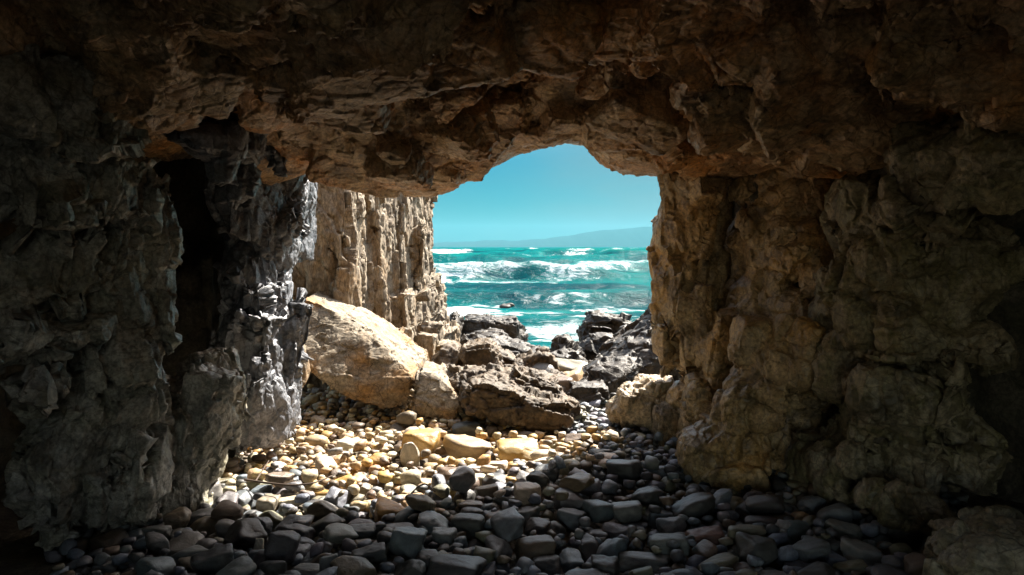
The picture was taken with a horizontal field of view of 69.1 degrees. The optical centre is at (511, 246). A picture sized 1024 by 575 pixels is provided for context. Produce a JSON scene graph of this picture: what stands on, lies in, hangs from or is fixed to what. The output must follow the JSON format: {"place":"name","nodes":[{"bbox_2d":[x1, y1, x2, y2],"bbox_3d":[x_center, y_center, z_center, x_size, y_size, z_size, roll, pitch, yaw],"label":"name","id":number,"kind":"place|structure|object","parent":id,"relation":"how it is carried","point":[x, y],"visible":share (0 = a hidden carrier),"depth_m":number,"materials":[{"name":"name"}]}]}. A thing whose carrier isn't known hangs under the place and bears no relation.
{"place":"outdoors","nodes":[
{"label":"outdoors","id":0,"kind":"place"},
{"bbox_2d":[0,0,1023,197],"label":"cave roof","id":1,"kind":"structure","parent":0,"point":[397,98],"depth_m":3.71,"materials":[{"name":"stone"}]},
{"bbox_2d":[0,157,1023,502],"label":"cave wall","id":2,"kind":"structure","parent":0,"point":[996,401],"depth_m":5.75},
{"bbox_2d":[646,172,733,383],"bbox_3d":[1.624,0.208,6.598,0.760,2.514,1.324,0,0,30],"label":"rock outcrop","id":3,"kind":"object","parent":2,"relation":"attached to","point":[688,257],"visible":0.63,"depth_m":6.24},
{"bbox_2d":[665,163,836,493],"bbox_3d":[1.930,0.514,5.954,1.498,2.679,2.352,0,0,29],"label":"rock outcrop","id":4,"kind":"object","parent":2,"relation":"attached to","point":[748,402],"visible":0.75,"depth_m":5.35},
{"bbox_2d":[0,398,1023,574],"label":"beach","id":5,"kind":"structure","parent":0,"point":[21,553],"depth_m":4.25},
{"bbox_2d":[90,527,128,551],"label":"beach stone","id":6,"kind":"object","parent":5,"relation":"on","point":[115,537],"visible":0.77,"depth_m":4.04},
{"bbox_2d":[0,44,250,551],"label":"rock column","id":7,"kind":"object","parent":5,"relation":"on","point":[122,428],"visible":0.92,"depth_m":3.89,"materials":[{"name":"stone"}]},
{"bbox_2d":[134,556,175,574],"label":"beach stone","id":8,"kind":"object","parent":5,"relation":"on","point":[165,565],"visible":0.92,"depth_m":3.69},
{"bbox_2d":[142,525,171,539],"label":"beach stone","id":9,"kind":"object","parent":5,"relation":"on","point":[165,530],"visible":0.52,"depth_m":4.17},
{"bbox_2d":[145,531,169,553],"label":"beach stone","id":10,"kind":"object","parent":5,"relation":"on","point":[156,542],"visible":0.97,"depth_m":3.94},
{"bbox_2d":[169,528,183,539],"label":"beach stone","id":11,"kind":"object","parent":5,"relation":"on","point":[173,531],"visible":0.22,"depth_m":4.24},
{"bbox_2d":[163,506,191,528],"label":"beach stone","id":12,"kind":"object","parent":11,"relation":"on","point":[179,517],"visible":0.97,"depth_m":4.29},
{"bbox_2d":[162,529,204,556],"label":"beach stone","id":13,"kind":"object","parent":5,"relation":"on","point":[186,538],"visible":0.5,"depth_m":4.12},
{"bbox_2d":[170,545,207,574],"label":"beach stone","id":14,"kind":"object","parent":5,"relation":"on","point":[190,551],"visible":0.29,"depth_m":3.88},
{"bbox_2d":[190,516,217,536],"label":"beach stone","id":15,"kind":"object","parent":5,"relation":"on","point":[207,524],"visible":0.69,"depth_m":4.36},
{"bbox_2d":[215,555,256,574],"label":"beach stone","id":16,"kind":"object","parent":5,"relation":"on","point":[244,565],"visible":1,"depth_m":3.49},
{"bbox_2d":[163,109,317,453],"bbox_3d":[-1.996,0.230,5.749,0.964,2.731,2.509,0,0,-15],"label":"rock column","id":17,"kind":"object","parent":5,"relation":"on","point":[269,233],"visible":0.68,"depth_m":5.69,"materials":[{"name":"stone"}]},
{"bbox_2d":[233,548,252,552],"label":"beach stone","id":18,"kind":"object","parent":5,"relation":"on","point":[246,550],"visible":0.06,"depth_m":4.08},
{"bbox_2d":[224,518,267,548],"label":"beach stone","id":19,"kind":"object","parent":18,"relation":"on","point":[243,533],"visible":0.95,"depth_m":4.05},
{"bbox_2d":[235,489,256,508],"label":"beach stone","id":20,"kind":"object","parent":5,"relation":"on","point":[245,497],"visible":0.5,"depth_m":4.80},
{"bbox_2d":[256,493,279,511],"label":"beach stone","id":21,"kind":"object","parent":5,"relation":"on","point":[267,501],"visible":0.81,"depth_m":4.73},
{"bbox_2d":[264,530,300,562],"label":"beach stone","id":22,"kind":"object","parent":5,"relation":"on","point":[282,545],"visible":0.95,"depth_m":3.68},
{"bbox_2d":[272,486,294,496],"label":"beach stone","id":23,"kind":"object","parent":5,"relation":"on","point":[283,492],"visible":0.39,"depth_m":4.98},
{"bbox_2d":[265,472,294,488],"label":"beach stone","id":24,"kind":"object","parent":23,"relation":"on","point":[281,477],"visible":0.84,"depth_m":5.02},
{"bbox_2d":[274,514,313,529],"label":"beach stone","id":25,"kind":"object","parent":5,"relation":"on","point":[290,519],"visible":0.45,"depth_m":4.44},
{"bbox_2d":[276,523,315,539],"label":"beach stone","id":26,"kind":"object","parent":5,"relation":"on","point":[305,531],"visible":0.43,"depth_m":4.18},
{"bbox_2d":[292,563,318,574],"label":"beach stone","id":27,"kind":"object","parent":5,"relation":"on","point":[307,568],"visible":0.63,"depth_m":3.65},
{"bbox_2d":[307,501,338,521],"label":"beach stone","id":28,"kind":"object","parent":5,"relation":"on","point":[318,510],"visible":0.62,"depth_m":4.58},
{"bbox_2d":[315,455,337,477],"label":"beach stone","id":29,"kind":"object","parent":5,"relation":"on","point":[321,461],"visible":0.53,"depth_m":5.57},
{"bbox_2d":[310,513,345,536],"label":"beach stone","id":30,"kind":"object","parent":5,"relation":"on","point":[320,525],"visible":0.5,"depth_m":4.31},
{"bbox_2d":[324,486,350,507],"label":"beach stone","id":31,"kind":"object","parent":5,"relation":"on","point":[333,499],"visible":0.68,"depth_m":4.89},
{"bbox_2d":[330,555,376,574],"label":"beach stone","id":32,"kind":"object","parent":5,"relation":"on","point":[350,565],"visible":0.97,"depth_m":3.51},
{"bbox_2d":[337,539,370,551],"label":"beach stone","id":33,"kind":"object","parent":5,"relation":"on","point":[355,541],"visible":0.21,"depth_m":3.99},
{"bbox_2d":[323,523,358,543],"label":"beach stone","id":34,"kind":"object","parent":33,"relation":"on","point":[336,533],"visible":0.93,"depth_m":3.98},
{"bbox_2d":[350,523,374,538],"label":"beach stone","id":35,"kind":"object","parent":5,"relation":"on","point":[364,530],"visible":0.67,"depth_m":4.16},
{"bbox_2d":[351,542,386,567],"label":"beach stone","id":36,"kind":"object","parent":5,"relation":"on","point":[375,555],"visible":0.7,"depth_m":3.69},
{"bbox_2d":[292,183,460,391],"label":"sea cliff","id":37,"kind":"structure","parent":5,"relation":"on","point":[373,254],"depth_m":10.21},
{"bbox_2d":[374,497,404,522],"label":"beach stone","id":38,"kind":"object","parent":5,"relation":"on","point":[383,506],"visible":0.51,"depth_m":4.54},
{"bbox_2d":[393,506,421,523],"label":"beach stone","id":39,"kind":"object","parent":5,"relation":"on","point":[404,514],"visible":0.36,"depth_m":4.41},
{"bbox_2d":[405,494,435,511],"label":"beach stone","id":40,"kind":"object","parent":39,"relation":"on","point":[420,502],"visible":0.94,"depth_m":4.40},
{"bbox_2d":[389,526,427,559],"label":"beach stone","id":41,"kind":"object","parent":5,"relation":"on","point":[406,542],"visible":0.93,"depth_m":3.82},
{"bbox_2d":[394,559,425,574],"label":"beach stone","id":42,"kind":"object","parent":5,"relation":"on","point":[413,567],"visible":0.99,"depth_m":3.66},
{"bbox_2d":[400,442,419,467],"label":"beach stone","id":43,"kind":"object","parent":5,"relation":"on","point":[409,451],"visible":0.84,"depth_m":5.69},
{"bbox_2d":[401,428,439,459],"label":"beach stone","id":44,"kind":"object","parent":5,"relation":"on","point":[425,438],"visible":0.63,"depth_m":5.88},
{"bbox_2d":[414,331,438,361],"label":"boulder","id":45,"kind":"object","parent":5,"relation":"on","point":[429,342],"visible":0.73,"depth_m":9.11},
{"bbox_2d":[417,511,448,534],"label":"beach stone","id":46,"kind":"object","parent":5,"relation":"on","point":[429,520],"visible":0.49,"depth_m":4.22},
{"bbox_2d":[431,527,457,549],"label":"beach stone","id":47,"kind":"object","parent":5,"relation":"on","point":[441,535],"visible":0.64,"depth_m":4.05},
{"bbox_2d":[431,342,462,365],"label":"boulder","id":48,"kind":"object","parent":5,"relation":"on","point":[447,353],"visible":0.29,"depth_m":8.53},
{"bbox_2d":[455,489,475,499],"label":"beach stone","id":49,"kind":"object","parent":5,"relation":"on","point":[470,494],"visible":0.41,"depth_m":4.83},
{"bbox_2d":[449,465,475,492],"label":"beach stone","id":50,"kind":"object","parent":49,"relation":"on","point":[462,479],"visible":1,"depth_m":4.77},
{"bbox_2d":[442,434,491,462],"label":"beach stone","id":51,"kind":"object","parent":5,"relation":"on","point":[461,446],"visible":0.78,"depth_m":5.87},
{"bbox_2d":[451,513,484,538],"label":"beach stone","id":52,"kind":"object","parent":5,"relation":"on","point":[470,524],"visible":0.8,"depth_m":4.19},
{"bbox_2d":[452,421,484,436],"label":"beach stone","id":53,"kind":"object","parent":5,"relation":"on","point":[468,428],"visible":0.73,"depth_m":6.54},
{"bbox_2d":[461,313,528,341],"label":"reef rock","id":54,"kind":"object","parent":5,"relation":"on","point":[512,327],"visible":0.53,"depth_m":14.80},
{"bbox_2d":[485,535,511,563],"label":"beach stone","id":55,"kind":"object","parent":5,"relation":"on","point":[500,546],"visible":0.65,"depth_m":3.99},
{"bbox_2d":[490,507,524,541],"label":"beach stone","id":56,"kind":"object","parent":55,"relation":"on","point":[507,524],"visible":0.98,"depth_m":4.11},
{"bbox_2d":[460,327,540,354],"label":"reef rock","id":57,"kind":"object","parent":5,"relation":"on","point":[504,340],"visible":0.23,"depth_m":12.21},
{"bbox_2d":[43,384,971,574],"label":"pebbles","id":58,"kind":"object","parent":5,"relation":"on","point":[383,477],"visible":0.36,"depth_m":5.06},
{"bbox_2d":[305,291,428,408],"bbox_3d":[-1.619,1.056,7.975,1.390,1.079,1.646,0,0,0],"label":"boulder","id":59,"kind":"object","parent":58,"relation":"on","point":[365,355],"visible":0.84,"depth_m":7.42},
{"bbox_2d":[408,361,462,419],"bbox_3d":[-0.714,1.391,7.186,0.507,0.479,0.755,0,0,0],"label":"boulder","id":60,"kind":"object","parent":58,"relation":"on","point":[435,393],"visible":0.84,"depth_m":6.94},
{"bbox_2d":[458,337,503,366],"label":"boulder","id":61,"kind":"object","parent":58,"relation":"on","point":[479,351],"visible":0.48,"depth_m":8.37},
{"bbox_2d":[526,470,549,487],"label":"beach stone","id":62,"kind":"object","parent":58,"relation":"on","point":[541,479],"visible":0.91,"depth_m":4.85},
{"bbox_2d":[559,473,594,491],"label":"beach stone","id":63,"kind":"object","parent":58,"relation":"on","point":[577,482],"visible":0.97,"depth_m":4.74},
{"bbox_2d":[922,503,1023,574],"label":"boulder","id":64,"kind":"object","parent":58,"relation":"on","point":[980,540],"visible":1,"depth_m":3.25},
{"bbox_2d":[446,362,580,435],"bbox_3d":[-0.048,1.453,7.121,1.384,0.644,1.248,0,0,0],"label":"boulder","id":65,"kind":"object","parent":5,"relation":"on","point":[526,398],"visible":0.89,"depth_m":6.62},
{"bbox_2d":[497,438,538,461],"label":"beach stone","id":66,"kind":"object","parent":5,"relation":"on","point":[512,449],"visible":0.73,"depth_m":5.71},
{"bbox_2d":[513,481,540,506],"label":"beach stone","id":67,"kind":"object","parent":5,"relation":"on","point":[523,491],"visible":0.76,"depth_m":4.62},
{"bbox_2d":[518,506,540,525],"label":"beach stone","id":68,"kind":"object","parent":5,"relation":"on","point":[527,513],"visible":0.47,"depth_m":4.46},
{"bbox_2d":[515,534,556,562],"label":"beach stone","id":69,"kind":"object","parent":5,"relation":"on","point":[531,547],"visible":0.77,"depth_m":4.00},
{"bbox_2d":[524,517,550,535],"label":"beach stone","id":70,"kind":"object","parent":5,"relation":"on","point":[540,526],"visible":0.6,"depth_m":4.29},
{"bbox_2d":[533,554,560,574],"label":"beach stone","id":71,"kind":"object","parent":5,"relation":"on","point":[548,564],"visible":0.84,"depth_m":3.87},
{"bbox_2d":[549,334,587,362],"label":"reef rock","id":72,"kind":"object","parent":5,"relation":"on","point":[564,346],"visible":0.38,"depth_m":10.78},
{"bbox_2d":[553,487,584,510],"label":"beach stone","id":73,"kind":"object","parent":5,"relation":"on","point":[574,500],"visible":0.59,"depth_m":4.61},
{"bbox_2d":[559,547,583,572],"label":"beach stone","id":74,"kind":"object","parent":5,"relation":"on","point":[570,558],"visible":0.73,"depth_m":3.96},
{"bbox_2d":[557,507,586,531],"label":"beach stone","id":75,"kind":"object","parent":5,"relation":"on","point":[568,518],"visible":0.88,"depth_m":4.43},
{"bbox_2d":[556,358,587,371],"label":"beach stone","id":76,"kind":"object","parent":5,"relation":"on","point":[568,364],"visible":0.26,"depth_m":9.73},
{"bbox_2d":[577,533,598,562],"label":"beach stone","id":77,"kind":"object","parent":5,"relation":"on","point":[588,546],"visible":0.6,"depth_m":4.10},
{"bbox_2d":[582,499,613,522],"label":"beach stone","id":78,"kind":"object","parent":5,"relation":"on","point":[598,511],"visible":0.92,"depth_m":4.50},
{"bbox_2d":[576,310,631,360],"bbox_3d":[1.473,1.645,12.002,1.072,1.165,2.295,0,0,0],"label":"reef rock","id":79,"kind":"object","parent":5,"relation":"on","point":[596,330],"visible":0.38,"depth_m":11.89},
{"bbox_2d":[591,555,619,574],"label":"beach stone","id":80,"kind":"object","parent":5,"relation":"on","point":[610,565],"visible":0.87,"depth_m":3.79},
{"bbox_2d":[596,538,627,556],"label":"beach stone","id":81,"kind":"object","parent":5,"relation":"on","point":[612,547],"visible":0.64,"depth_m":4.02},
{"bbox_2d":[601,521,627,538],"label":"beach stone","id":82,"kind":"object","parent":5,"relation":"on","point":[612,530],"visible":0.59,"depth_m":4.33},
{"bbox_2d":[565,306,681,404],"bbox_3d":[1.520,1.418,9.565,1.595,1.220,3.505,0,0,19],"label":"reef rock","id":83,"kind":"object","parent":5,"relation":"on","point":[625,354],"visible":0.51,"depth_m":9.07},
{"bbox_2d":[605,459,641,481],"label":"beach stone","id":84,"kind":"object","parent":5,"relation":"on","point":[622,469],"visible":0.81,"depth_m":5.15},
{"bbox_2d":[611,500,641,523],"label":"beach stone","id":85,"kind":"object","parent":5,"relation":"on","point":[627,512],"visible":0.91,"depth_m":4.48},
{"bbox_2d":[605,374,679,446],"bbox_3d":[1.136,1.450,6.589,0.631,0.598,1.027,0,0,0],"label":"rock outcrop","id":86,"kind":"object","parent":5,"relation":"on","point":[639,401],"visible":0.79,"depth_m":6.36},
{"bbox_2d":[618,551,671,573],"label":"beach stone","id":87,"kind":"object","parent":5,"relation":"on","point":[630,560],"visible":0.77,"depth_m":3.92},
{"bbox_2d":[631,486,666,506],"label":"beach stone","id":88,"kind":"object","parent":5,"relation":"on","point":[648,495],"visible":0.86,"depth_m":4.67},
{"bbox_2d":[648,533,689,555],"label":"beach stone","id":89,"kind":"object","parent":5,"relation":"on","point":[660,540],"visible":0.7,"depth_m":4.02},
{"bbox_2d":[656,516,686,532],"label":"beach stone","id":90,"kind":"object","parent":5,"relation":"on","point":[672,524],"visible":0.69,"depth_m":4.34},
{"bbox_2d":[670,492,715,524],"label":"beach stone","id":91,"kind":"object","parent":5,"relation":"on","point":[699,505],"visible":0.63,"depth_m":4.52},
{"bbox_2d":[690,539,717,559],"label":"beach stone","id":92,"kind":"object","parent":5,"relation":"on","point":[706,549],"visible":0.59,"depth_m":3.97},
{"bbox_2d":[685,525,724,546],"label":"beach stone","id":93,"kind":"object","parent":5,"relation":"on","point":[713,534],"visible":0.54,"depth_m":4.15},
{"bbox_2d":[697,552,738,572],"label":"beach stone","id":94,"kind":"object","parent":5,"relation":"on","point":[727,559],"visible":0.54,"depth_m":3.83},
{"bbox_2d":[713,488,732,510],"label":"beach stone","id":95,"kind":"object","parent":5,"relation":"on","point":[722,495],"visible":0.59,"depth_m":4.62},
{"bbox_2d":[727,524,766,543],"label":"beach stone","id":96,"kind":"object","parent":5,"relation":"on","point":[758,530],"visible":0.62,"depth_m":4.07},
{"bbox_2d":[735,500,764,520],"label":"beach stone","id":97,"kind":"object","parent":5,"relation":"on","point":[741,511],"visible":0.38,"depth_m":4.55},
{"bbox_2d":[745,494,784,512],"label":"beach stone","id":98,"kind":"object","parent":97,"relation":"on","point":[768,503],"visible":1,"depth_m":4.41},
{"bbox_2d":[735,532,777,568],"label":"beach stone","id":99,"kind":"object","parent":5,"relation":"on","point":[764,549],"visible":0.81,"depth_m":3.87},
{"bbox_2d":[744,515,776,524],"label":"beach stone","id":100,"kind":"object","parent":5,"relation":"on","point":[752,519],"visible":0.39,"depth_m":4.33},
{"bbox_2d":[775,520,810,544],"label":"beach stone","id":101,"kind":"object","parent":5,"relation":"on","point":[796,530],"visible":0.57,"depth_m":4.15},
{"bbox_2d":[784,559,813,567],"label":"beach stone","id":102,"kind":"object","parent":5,"relation":"on","point":[799,563],"visible":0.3,"depth_m":3.80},
{"bbox_2d":[792,535,830,562],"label":"beach stone","id":103,"kind":"object","parent":102,"relation":"on","point":[808,549],"visible":0.98,"depth_m":3.81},
{"bbox_2d":[796,495,826,515],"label":"beach stone","id":104,"kind":"object","parent":5,"relation":"on","point":[815,504],"visible":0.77,"depth_m":4.56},
{"bbox_2d":[816,502,852,528],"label":"beach stone","id":105,"kind":"object","parent":5,"relation":"on","point":[843,512],"visible":0.72,"depth_m":4.36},
{"bbox_2d":[824,518,862,540],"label":"beach stone","id":106,"kind":"object","parent":5,"relation":"on","point":[850,530],"visible":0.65,"depth_m":4.17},
{"bbox_2d":[833,559,867,573],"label":"beach stone","id":107,"kind":"object","parent":5,"relation":"on","point":[857,565],"visible":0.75,"depth_m":3.73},
{"bbox_2d":[840,538,882,565],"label":"beach stone","id":108,"kind":"object","parent":5,"relation":"on","point":[856,549],"visible":0.68,"depth_m":3.86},
{"bbox_2d":[870,563,910,574],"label":"beach stone","id":109,"kind":"object","parent":5,"relation":"on","point":[884,569],"visible":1,"depth_m":3.58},
{"bbox_2d":[784,112,1023,535],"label":"rock outcrop","id":110,"kind":"object","parent":5,"relation":"on","point":[919,275],"visible":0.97,"depth_m":4.14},
{"bbox_2d":[903,552,925,574],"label":"beach stone","id":111,"kind":"object","parent":5,"relation":"on","point":[913,562],"visible":0.45,"depth_m":3.70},
{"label":"beach stone","id":112,"kind":"object","parent":5,"relation":"on","visible":0},
{"bbox_2d":[190,543,233,574],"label":"beach stone","id":113,"kind":"object","parent":112,"relation":"on","point":[214,560],"visible":0.94,"depth_m":3.62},
{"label":"beach stone","id":114,"kind":"object","parent":5,"relation":"on","visible":0},
{"bbox_2d":[797,561,834,574],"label":"beach stone","id":115,"kind":"object","parent":114,"relation":"on","point":[818,568],"visible":1,"depth_m":3.60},
{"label":"beach stone","id":116,"kind":"object","parent":5,"relation":"on","visible":0},
{"bbox_2d":[211,499,243,519],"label":"beach stone","id":117,"kind":"object","parent":116,"relation":"on","point":[226,509],"visible":0.97,"depth_m":4.43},
{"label":"beach stone","id":118,"kind":"object","parent":5,"relation":"on","visible":0},
{"bbox_2d":[259,560,285,574],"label":"beach stone","id":119,"kind":"object","parent":118,"relation":"on","point":[273,567],"visible":0.98,"depth_m":3.53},
{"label":"beach stone","id":120,"kind":"object","parent":5,"relation":"on","visible":0},
{"bbox_2d":[515,346,559,370],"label":"boulder","id":121,"kind":"object","parent":120,"relation":"on","point":[530,358],"visible":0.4,"depth_m":8.77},
{"bbox_2d":[432,247,651,347],"bbox_3d":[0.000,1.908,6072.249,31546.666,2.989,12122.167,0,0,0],"label":"sea","id":122,"kind":"structure","parent":0,"point":[550,293],"depth_m":50.32,"materials":[{"name":"liquid"}]},
{"bbox_2d":[433,227,651,246],"bbox_3d":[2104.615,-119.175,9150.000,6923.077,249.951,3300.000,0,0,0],"label":"hills","id":123,"kind":"structure","parent":0,"point":[636,237],"depth_m":8208.03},
{"bbox_2d":[432,143,660,242],"label":"sky","id":124,"kind":"structure","parent":0,"point":[559,190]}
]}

